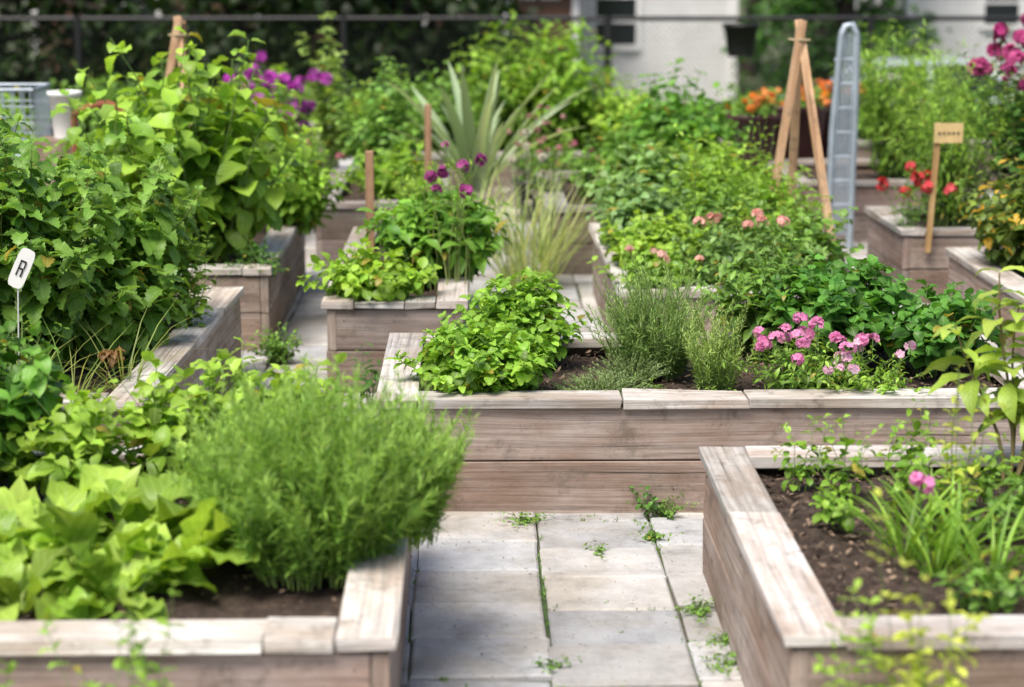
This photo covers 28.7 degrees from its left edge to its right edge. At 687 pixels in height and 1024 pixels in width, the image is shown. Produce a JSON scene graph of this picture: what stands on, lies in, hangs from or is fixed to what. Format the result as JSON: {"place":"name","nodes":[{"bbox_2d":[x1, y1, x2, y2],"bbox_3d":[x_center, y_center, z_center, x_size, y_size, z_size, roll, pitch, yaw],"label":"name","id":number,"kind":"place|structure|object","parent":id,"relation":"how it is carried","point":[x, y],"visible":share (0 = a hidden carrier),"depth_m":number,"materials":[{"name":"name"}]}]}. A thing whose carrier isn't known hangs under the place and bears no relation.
{"place":"outdoors","nodes":[
{"label":"outdoors","id":0,"kind":"place"},
{"bbox_2d":[0,0,835,686],"bbox_3d":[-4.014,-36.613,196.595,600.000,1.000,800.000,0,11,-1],"label":"ground","id":1,"kind":"structure","parent":0,"point":[742,90],"depth_m":43.44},
{"bbox_2d":[0,0,219,122],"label":"maple tree","id":2,"kind":"object","parent":1,"relation":"on","point":[47,6],"visible":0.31,"depth_m":24.15,"materials":[{"name":"green plant"}]},
{"bbox_2d":[33,0,458,104],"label":"maple tree","id":3,"kind":"object","parent":1,"relation":"on","point":[230,44],"visible":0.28,"depth_m":24.29,"materials":[{"name":"green plant"}]},
{"bbox_2d":[205,0,558,117],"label":"maple tree","id":4,"kind":"object","parent":1,"relation":"on","point":[405,7],"visible":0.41,"depth_m":24.39,"materials":[{"name":"green plant"}]},
{"bbox_2d":[0,0,938,122],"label":"hedge","id":5,"kind":"object","parent":1,"relation":"on","point":[283,56],"visible":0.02,"depth_m":24.14,"materials":[{"name":"green plant"}]},
{"bbox_2d":[0,15,1023,119],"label":"chain link fence","id":6,"kind":"object","parent":1,"relation":"on","point":[343,20],"visible":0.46,"depth_m":21.97,"materials":[{"name":"black metal"}]},
{"bbox_2d":[503,0,578,88],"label":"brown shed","id":7,"kind":"structure","parent":1,"relation":"on","point":[561,7],"depth_m":33.57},
{"bbox_2d":[721,0,951,95],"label":"maple tree","id":8,"kind":"object","parent":1,"relation":"on","point":[812,8],"visible":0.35,"depth_m":33.57,"materials":[{"name":"green plant"}]},
{"bbox_2d":[837,0,1023,84],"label":"white garage","id":9,"kind":"structure","parent":1,"relation":"on","point":[976,7],"depth_m":34.74,"materials":[{"name":"white paint"}]},
{"bbox_2d":[225,157,999,686],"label":"paved path","id":10,"kind":"structure","parent":0,"point":[493,615],"depth_m":6.28,"materials":[{"name":"concrete"}]},
{"bbox_2d":[0,83,51,157],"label":"wire cart","id":11,"kind":"object","parent":10,"relation":"on","point":[40,99],"visible":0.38,"depth_m":11.94,"materials":[{"name":"metal"}]},
{"bbox_2d":[38,562,187,686],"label":"tall weed","id":12,"kind":"object","parent":10,"relation":"on","point":[139,663],"visible":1,"depth_m":4.33,"materials":[{"name":"green plant"}]},
{"bbox_2d":[40,286,243,445],"bbox_3d":[-1.948,0.175,8.289,1.340,0.441,2.440,0,11,1],"label":"raised garden bed","id":13,"kind":"object","parent":10,"relation":"on","point":[222,328],"visible":0.23,"depth_m":8.24,"materials":[{"name":"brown wood"}]},
{"bbox_2d":[0,117,120,379],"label":"raspberry bush","id":14,"kind":"object","parent":13,"relation":"on","point":[62,269],"visible":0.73,"depth_m":7.51,"materials":[{"name":"green plant"}]},
{"bbox_2d":[28,114,208,310],"bbox_3d":[-1.740,-0.459,8.380,0.842,0.987,0.972,-9,14,-38],"label":"raspberry bush","id":15,"kind":"object","parent":13,"relation":"on","point":[147,230],"visible":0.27,"depth_m":8.19,"materials":[{"name":"green plant"}]},
{"bbox_2d":[73,241,190,372],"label":"raspberry bush","id":16,"kind":"object","parent":13,"relation":"on","point":[121,305],"visible":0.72,"depth_m":7.89,"materials":[{"name":"green plant"}]},
{"bbox_2d":[163,208,216,333],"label":"bean vine","id":17,"kind":"object","parent":13,"relation":"on","point":[194,290],"visible":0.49,"depth_m":8.42,"materials":[{"name":"green plant"}]},
{"bbox_2d":[0,445,411,686],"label":"raised garden bed","id":18,"kind":"object","parent":10,"relation":"on","point":[247,628],"visible":0.35,"depth_m":4.67,"materials":[{"name":"brown wood"}]},
{"bbox_2d":[0,321,73,489],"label":"chard plant","id":19,"kind":"object","parent":18,"relation":"on","point":[44,390],"visible":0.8,"depth_m":5.89,"materials":[{"name":"green plant"}]},
{"bbox_2d":[0,544,108,620],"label":"lettuce plant","id":20,"kind":"object","parent":18,"relation":"on","point":[40,574],"visible":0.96,"depth_m":4.99,"materials":[{"name":"green plant"}]},
{"bbox_2d":[0,475,156,575],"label":"lettuce plant","id":21,"kind":"object","parent":18,"relation":"on","point":[20,498],"visible":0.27,"depth_m":5.54,"materials":[{"name":"green plant"}]},
{"bbox_2d":[0,383,186,498],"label":"squash seedling","id":22,"kind":"object","parent":18,"relation":"on","point":[74,442],"visible":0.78,"depth_m":5.81,"materials":[{"name":"green plant"}]},
{"bbox_2d":[27,495,170,593],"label":"lettuce plant","id":23,"kind":"object","parent":18,"relation":"on","point":[74,526],"visible":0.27,"depth_m":5.13,"materials":[{"name":"green plant"}]},
{"bbox_2d":[37,463,230,548],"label":"lettuce plant","id":24,"kind":"object","parent":18,"relation":"on","point":[162,491],"visible":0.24,"depth_m":5.55,"materials":[{"name":"green plant"}]},
{"bbox_2d":[53,524,216,619],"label":"lettuce plant","id":25,"kind":"object","parent":18,"relation":"on","point":[97,570],"visible":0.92,"depth_m":5.04,"materials":[{"name":"green plant"}]},
{"bbox_2d":[69,496,261,590],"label":"lettuce plant","id":26,"kind":"object","parent":18,"relation":"on","point":[193,527],"visible":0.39,"depth_m":5.17,"materials":[{"name":"green plant"}]},
{"bbox_2d":[108,351,228,478],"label":"squash seedling","id":27,"kind":"object","parent":18,"relation":"on","point":[147,413],"visible":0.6,"depth_m":6.02,"materials":[{"name":"green plant"}]},
{"bbox_2d":[163,361,320,547],"bbox_3d":[-0.736,0.315,5.486,0.455,0.520,0.464,0,11,-1],"label":"tarragon bush","id":28,"kind":"object","parent":18,"relation":"on","point":[225,439],"visible":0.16,"depth_m":5.48,"materials":[{"name":"green plant"}]},
{"bbox_2d":[176,337,324,455],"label":"squash seedling","id":29,"kind":"object","parent":18,"relation":"on","point":[208,376],"visible":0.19,"depth_m":6.09,"materials":[{"name":"green plant"}]},
{"bbox_2d":[238,352,372,435],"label":"squash seedling","id":30,"kind":"object","parent":18,"relation":"on","point":[341,357],"visible":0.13,"depth_m":6.08,"materials":[{"name":"green plant"}]},
{"bbox_2d":[169,351,461,591],"bbox_3d":[-0.508,0.316,5.277,0.764,0.599,0.757,0,11,-1],"label":"tarragon bush","id":31,"kind":"object","parent":18,"relation":"on","point":[312,505],"visible":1,"depth_m":5.16,"materials":[{"name":"green plant"}]},
{"bbox_2d":[303,365,479,551],"bbox_3d":[-0.342,0.312,5.559,0.525,0.496,0.623,0,11,-1],"label":"tarragon bush","id":32,"kind":"object","parent":18,"relation":"on","point":[447,478],"visible":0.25,"depth_m":5.51,"materials":[{"name":"green plant"}]},
{"bbox_2d":[181,224,305,350],"bbox_3d":[-1.893,-0.379,11.077,1.357,0.440,2.257,0,11,-1],"label":"raised garden bed","id":33,"kind":"object","parent":10,"relation":"on","point":[267,300],"visible":0.21,"depth_m":10.08,"materials":[{"name":"brown wood"}]},
{"bbox_2d":[43,74,213,206],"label":"sunflower plant","id":34,"kind":"object","parent":33,"relation":"on","point":[73,133],"visible":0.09,"depth_m":10.31,"materials":[{"name":"green plant"}]},
{"bbox_2d":[75,26,321,263],"bbox_3d":[-1.598,-0.985,10.293,1.239,1.286,1.019,-7,13,-31],"label":"sunflower plant","id":35,"kind":"object","parent":33,"relation":"on","point":[238,208],"visible":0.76,"depth_m":10.16,"materials":[{"name":"green plant"}]},
{"bbox_2d":[266,132,359,235],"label":"tomato plant","id":36,"kind":"object","parent":33,"relation":"on","point":[307,206],"visible":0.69,"depth_m":11.42,"materials":[{"name":"green plant"}]},
{"bbox_2d":[316,168,450,268],"bbox_3d":[-0.844,-0.859,13.476,0.857,0.442,2.010,0,11,-1],"label":"raised garden bed","id":37,"kind":"object","parent":10,"relation":"on","point":[332,237],"visible":0.28,"depth_m":12.51,"materials":[{"name":"brown wood"}]},
{"bbox_2d":[325,54,438,186],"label":"pea vine","id":38,"kind":"object","parent":37,"relation":"on","point":[371,135],"visible":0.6,"depth_m":13.84,"materials":[{"name":"green plant"}]},
{"bbox_2d":[343,139,455,200],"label":"pea vine","id":39,"kind":"object","parent":37,"relation":"on","point":[384,183],"visible":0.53,"depth_m":12.82,"materials":[{"name":"green plant"}]},
{"bbox_2d":[321,227,467,392],"bbox_3d":[-0.555,-0.214,10.244,0.665,0.441,2.411,0,11,-1],"label":"raised garden bed","id":40,"kind":"object","parent":10,"relation":"on","point":[350,329],"visible":0.29,"depth_m":9.07,"materials":[{"name":"brown wood"}]},
{"bbox_2d":[296,237,441,308],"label":"basil plant","id":41,"kind":"object","parent":40,"relation":"on","point":[369,275],"visible":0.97,"depth_m":9.11,"materials":[{"name":"green plant"}]},
{"bbox_2d":[355,180,520,287],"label":"hydrangea bush","id":42,"kind":"object","parent":40,"relation":"on","point":[409,232],"visible":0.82,"depth_m":9.64,"materials":[{"name":"green plant"}]},
{"bbox_2d":[420,140,486,291],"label":"verbena plant","id":43,"kind":"object","parent":40,"relation":"on","point":[442,172],"visible":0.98,"depth_m":9.49,"materials":[{"name":"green plant"}]},
{"bbox_2d":[403,128,604,289],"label":"ornamental grass","id":44,"kind":"object","parent":10,"relation":"on","point":[542,252],"depth_m":11.77,"materials":[{"name":"green plant"}]},
{"bbox_2d":[413,137,600,207],"bbox_3d":[0.075,-1.410,16.242,2.006,0.440,1.608,0,11,-1],"label":"raised garden bed","id":45,"kind":"object","parent":10,"relation":"on","point":[501,175],"visible":0.02,"depth_m":15.47,"materials":[{"name":"brown wood"}]},
{"bbox_2d":[369,60,485,151],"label":"bean bush","id":46,"kind":"object","parent":45,"relation":"on","point":[428,88],"visible":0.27,"depth_m":15.71,"materials":[{"name":"green plant"}]},
{"bbox_2d":[383,60,598,191],"bbox_3d":[-0.118,-1.440,13.125,1.447,0.895,1.514,0,11,-1],"label":"yucca plant","id":47,"kind":"object","parent":45,"relation":"on","point":[466,137],"visible":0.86,"depth_m":13.04,"materials":[{"name":"green plant"}]},
{"bbox_2d":[448,10,587,150],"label":"dahlia bush","id":48,"kind":"object","parent":45,"relation":"on","point":[513,97],"visible":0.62,"depth_m":16.11,"materials":[{"name":"green plant"}]},
{"bbox_2d":[509,17,632,151],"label":"dahlia bush","id":49,"kind":"object","parent":45,"relation":"on","point":[567,82],"visible":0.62,"depth_m":15.98,"materials":[{"name":"green plant"}]},
{"bbox_2d":[573,68,687,151],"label":"bean bush","id":50,"kind":"object","parent":45,"relation":"on","point":[600,127],"visible":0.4,"depth_m":15.92,"materials":[{"name":"green plant"}]},
{"bbox_2d":[535,171,600,275],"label":"raised garden bed","id":51,"kind":"object","parent":10,"relation":"on","point":[582,267],"visible":0.15,"depth_m":12.37,"materials":[{"name":"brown wood"}]},
{"bbox_2d":[507,103,571,203],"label":"astilbe plant","id":52,"kind":"object","parent":51,"relation":"on","point":[544,137],"visible":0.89,"depth_m":13.01,"materials":[{"name":"green plant"}]},
{"bbox_2d":[561,117,687,204],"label":"currant bush","id":53,"kind":"object","parent":51,"relation":"on","point":[610,158],"visible":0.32,"depth_m":12.77,"materials":[{"name":"green plant"}]},
{"bbox_2d":[603,58,752,165],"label":"currant bush","id":54,"kind":"object","parent":51,"relation":"on","point":[666,116],"visible":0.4,"depth_m":13.17,"materials":[{"name":"green plant"}]},
{"bbox_2d":[376,332,1023,515],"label":"raised garden bed","id":55,"kind":"object","parent":10,"relation":"on","point":[538,450],"visible":0.33,"depth_m":7.14,"materials":[{"name":"brown wood"}]},
{"bbox_2d":[384,313,560,394],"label":"lemon balm plant","id":56,"kind":"object","parent":55,"relation":"on","point":[485,358],"visible":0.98,"depth_m":7.25,"materials":[{"name":"green plant"}]},
{"bbox_2d":[437,267,592,361],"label":"lemon balm plant","id":57,"kind":"object","parent":55,"relation":"on","point":[522,299],"visible":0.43,"depth_m":7.83,"materials":[{"name":"green plant"}]},
{"bbox_2d":[579,253,719,380],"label":"rosemary bush","id":58,"kind":"object","parent":55,"relation":"on","point":[652,337],"visible":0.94,"depth_m":7.68,"materials":[{"name":"green plant"}]},
{"bbox_2d":[680,295,762,390],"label":"rosemary bush","id":59,"kind":"object","parent":55,"relation":"on","point":[716,375],"visible":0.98,"depth_m":7.42,"materials":[{"name":"green plant"}]},
{"bbox_2d":[721,312,881,389],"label":"phlox plant","id":60,"kind":"object","parent":55,"relation":"on","point":[796,365],"visible":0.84,"depth_m":7.36,"materials":[{"name":"green plant"}]},
{"bbox_2d":[743,250,940,366],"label":"strawberry plant","id":61,"kind":"object","parent":55,"relation":"on","point":[860,291],"visible":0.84,"depth_m":7.82,"materials":[{"name":"green plant"}]},
{"bbox_2d":[811,337,931,394],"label":"phlox plant","id":62,"kind":"object","parent":55,"relation":"on","point":[861,382],"visible":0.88,"depth_m":7.24,"materials":[{"name":"green plant"}]},
{"bbox_2d":[849,279,1022,377],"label":"strawberry plant","id":63,"kind":"object","parent":55,"relation":"on","point":[923,324],"visible":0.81,"depth_m":7.69,"materials":[{"name":"green plant"}]},
{"bbox_2d":[588,223,849,331],"bbox_3d":[1.071,-0.265,10.499,1.210,0.440,2.359,0,11,-1],"label":"raised garden bed","id":64,"kind":"object","parent":10,"relation":"on","point":[599,250],"visible":0.06,"depth_m":10.12,"materials":[{"name":"brown wood"}]},
{"bbox_2d":[586,244,703,288],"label":"geranium plant","id":65,"kind":"object","parent":64,"relation":"on","point":[657,261],"visible":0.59,"depth_m":9.40,"materials":[{"name":"green plant"}]},
{"bbox_2d":[584,171,711,247],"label":"vegetable plant","id":66,"kind":"object","parent":64,"relation":"on","point":[642,197],"visible":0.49,"depth_m":10.57,"materials":[{"name":"green plant"}]},
{"bbox_2d":[578,138,726,211],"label":"vegetable plant","id":67,"kind":"object","parent":64,"relation":"on","point":[649,167],"visible":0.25,"depth_m":11.16,"materials":[{"name":"green plant"}]},
{"bbox_2d":[597,209,709,267],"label":"vegetable plant","id":68,"kind":"object","parent":64,"relation":"on","point":[656,234],"visible":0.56,"depth_m":9.93,"materials":[{"name":"green plant"}]},
{"bbox_2d":[662,143,769,228],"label":"vegetable plant","id":69,"kind":"object","parent":64,"relation":"on","point":[707,183],"visible":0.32,"depth_m":10.83,"materials":[{"name":"green plant"}]},
{"bbox_2d":[665,176,785,266],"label":"vegetable plant","id":70,"kind":"object","parent":64,"relation":"on","point":[727,202],"visible":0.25,"depth_m":10.14,"materials":[{"name":"green plant"}]},
{"bbox_2d":[663,208,827,288],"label":"plant","id":71,"kind":"object","parent":64,"relation":"on","point":[741,246],"visible":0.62,"depth_m":9.44,"materials":[{"name":"green plant"}]},
{"bbox_2d":[731,163,838,232],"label":"vegetable plant","id":72,"kind":"object","parent":64,"relation":"on","point":[769,195],"visible":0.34,"depth_m":10.57,"materials":[{"name":"green plant"}]},
{"bbox_2d":[733,200,864,277],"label":"vegetable plant","id":73,"kind":"object","parent":64,"relation":"on","point":[811,234],"visible":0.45,"depth_m":9.74,"materials":[{"name":"green plant"}]},
{"bbox_2d":[768,19,835,241],"bbox_3d":[1.489,-1.107,10.775,0.343,1.256,0.804,-2,11,-10],"label":"bean teepee frame","id":74,"kind":"object","parent":64,"relation":"on","point":[799,71],"visible":0.86,"depth_m":10.74,"materials":[{"name":"brown wood"}]},
{"bbox_2d":[824,22,860,248],"bbox_3d":[2.187,-1.367,13.235,0.203,1.509,0.048,0,11,-1],"label":"metal trellis","id":75,"kind":"object","parent":10,"relation":"on","point":[835,132],"visible":0.94,"depth_m":13.21,"materials":[{"name":"metal"}]},
{"bbox_2d":[764,159,936,242],"bbox_3d":[2.398,-1.036,14.377,1.037,0.439,1.504,0,11,-1],"label":"raised garden bed","id":76,"kind":"object","parent":10,"relation":"on","point":[868,192],"visible":0.27,"depth_m":13.65,"materials":[{"name":"brown wood"}]},
{"bbox_2d":[829,18,972,179],"bbox_3d":[2.716,-1.701,13.994,1.006,1.148,1.053,0,11,-1],"label":"cosmos bush","id":77,"kind":"object","parent":76,"relation":"on","point":[878,119],"visible":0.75,"depth_m":13.87,"materials":[{"name":"green plant"}]},
{"bbox_2d":[814,578,905,686],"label":"tall weed","id":78,"kind":"object","parent":10,"relation":"on","point":[864,625],"visible":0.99,"depth_m":4.43,"materials":[{"name":"green plant"}]},
{"bbox_2d":[699,444,1023,686],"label":"raised garden bed","id":79,"kind":"object","parent":10,"relation":"on","point":[782,572],"visible":0.59,"depth_m":5.35,"materials":[{"name":"brown wood"}]},
{"bbox_2d":[771,415,841,490],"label":"nettle seedling","id":80,"kind":"object","parent":79,"relation":"on","point":[800,471],"visible":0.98,"depth_m":6.12,"materials":[{"name":"green plant"}]},
{"bbox_2d":[809,481,861,533],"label":"nettle seedling","id":81,"kind":"object","parent":79,"relation":"on","point":[829,511],"visible":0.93,"depth_m":5.68,"materials":[{"name":"green plant"}]},
{"bbox_2d":[810,413,875,500],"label":"nettle seedling","id":82,"kind":"object","parent":79,"relation":"on","point":[855,466],"visible":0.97,"depth_m":5.97,"materials":[{"name":"green plant"}]},
{"bbox_2d":[827,458,1023,583],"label":"dianthus plant","id":83,"kind":"object","parent":79,"relation":"on","point":[947,542],"visible":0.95,"depth_m":5.35,"materials":[{"name":"green plant"}]},
{"bbox_2d":[933,365,1005,532],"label":"seedling","id":84,"kind":"object","parent":79,"relation":"on","point":[971,468],"visible":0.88,"depth_m":5.53,"materials":[{"name":"green plant"}]},
{"bbox_2d":[919,266,1023,485],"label":"young pepper plant","id":85,"kind":"object","parent":79,"relation":"on","point":[1009,394],"visible":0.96,"depth_m":6.13,"materials":[{"name":"green plant"}]},
{"bbox_2d":[919,545,1023,614],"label":"parsley plant","id":86,"kind":"object","parent":79,"relation":"on","point":[995,601],"visible":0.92,"depth_m":4.95,"materials":[{"name":"green plant"}]},
{"bbox_2d":[865,488,962,686],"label":"tall weed","id":87,"kind":"object","parent":10,"relation":"on","point":[912,662],"visible":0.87,"depth_m":4.41,"materials":[{"name":"green plant"}]},
{"bbox_2d":[865,206,1010,303],"bbox_3d":[2.824,-0.537,11.859,1.285,0.438,1.052,0,11,-1],"label":"raised garden bed","id":88,"kind":"object","parent":10,"relation":"on","point":[900,249],"visible":0.48,"depth_m":11.37,"materials":[{"name":"brown wood"}]},
{"bbox_2d":[876,161,958,229],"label":"zinnia plant","id":89,"kind":"object","parent":88,"relation":"on","point":[916,178],"visible":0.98,"depth_m":11.41,"materials":[{"name":"red plant"}]},
{"bbox_2d":[925,122,963,252],"bbox_3d":[2.419,-0.871,11.200,0.175,0.731,0.063,0,11,-1],"label":"garden bed sign","id":90,"kind":"object","parent":88,"relation":"attached to","point":[948,132],"visible":1,"depth_m":11.15,"materials":[{"name":"brown wood"}]},
{"bbox_2d":[875,43,1018,226],"bbox_3d":[2.652,-1.236,11.850,0.925,1.075,0.867,-6,13,-28],"label":"cosmos bush","id":91,"kind":"object","parent":88,"relation":"on","point":[957,157],"visible":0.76,"depth_m":11.79,"materials":[{"name":"green plant"}]},
{"bbox_2d":[957,13,1023,213],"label":"rose bush","id":92,"kind":"object","parent":88,"relation":"on","point":[1011,54],"visible":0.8,"depth_m":11.70,"materials":[{"name":"green plant"}]},
{"bbox_2d":[888,557,992,686],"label":"tall weed","id":93,"kind":"object","parent":10,"relation":"on","point":[951,681],"visible":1,"depth_m":4.32,"materials":[{"name":"green plant"}]},
{"bbox_2d":[945,247,1023,363],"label":"raised garden bed","id":94,"kind":"object","parent":10,"relation":"on","point":[966,264],"visible":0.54,"depth_m":10.00,"materials":[{"name":"brown wood"}]},
{"bbox_2d":[954,157,1023,277],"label":"pepper plant","id":95,"kind":"object","parent":94,"relation":"on","point":[1008,234],"visible":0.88,"depth_m":9.97,"materials":[{"name":"green plant"}]},
{"bbox_2d":[579,0,730,102],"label":"walls","id":96,"kind":"structure","parent":0,"point":[686,7],"depth_m":34.74,"materials":[{"name":"white paint"}]},
{"bbox_2d":[580,0,737,102],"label":"window frames","id":97,"kind":"structure","parent":96,"relation":"attached to","point":[637,46],"depth_m":34.60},
{"bbox_2d":[596,0,635,44],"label":"windows","id":98,"kind":"structure","parent":97,"relation":"attached to","point":[616,7],"depth_m":34.59,"materials":[{"name":"black glass"}]},
{"bbox_2d":[691,236,835,359],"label":"pepper plant","id":99,"kind":"object","parent":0,"point":[763,282],"visible":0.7,"depth_m":8.02,"materials":[{"name":"green plant"}]},
{"bbox_2d":[738,170,875,214],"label":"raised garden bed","id":100,"kind":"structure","parent":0,"point":[865,171],"depth_m":14.90,"materials":[{"name":"brown wood"}]},
{"bbox_2d":[722,92,784,171],"bbox_3d":[1.802,-1.580,14.892,0.490,0.579,0.465,-7,13,-31],"label":"flower pot","id":101,"kind":"object","parent":100,"relation":"on","point":[758,107],"visible":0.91,"depth_m":14.78,"materials":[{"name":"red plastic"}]},
{"bbox_2d":[743,86,845,158],"bbox_3d":[2.142,-1.669,15.308,0.720,0.591,0.681,5,12,25],"label":"flower pot","id":102,"kind":"object","parent":100,"relation":"on","point":[805,149],"visible":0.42,"depth_m":15.14,"materials":[{"name":"red plastic"}]},
{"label":"raised garden bed","id":103,"kind":"object","parent":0,"visible":0},
{"bbox_2d":[223,51,333,154],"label":"petunia bush","id":104,"kind":"object","parent":103,"relation":"on","point":[305,107],"visible":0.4,"depth_m":15.10,"materials":[{"name":"purple plant"}]},
{"bbox_2d":[295,11,348,167],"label":"hollyhock plant","id":105,"kind":"object","parent":103,"relation":"in","point":[325,91],"visible":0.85,"depth_m":15.46,"materials":[{"name":"green plant"}]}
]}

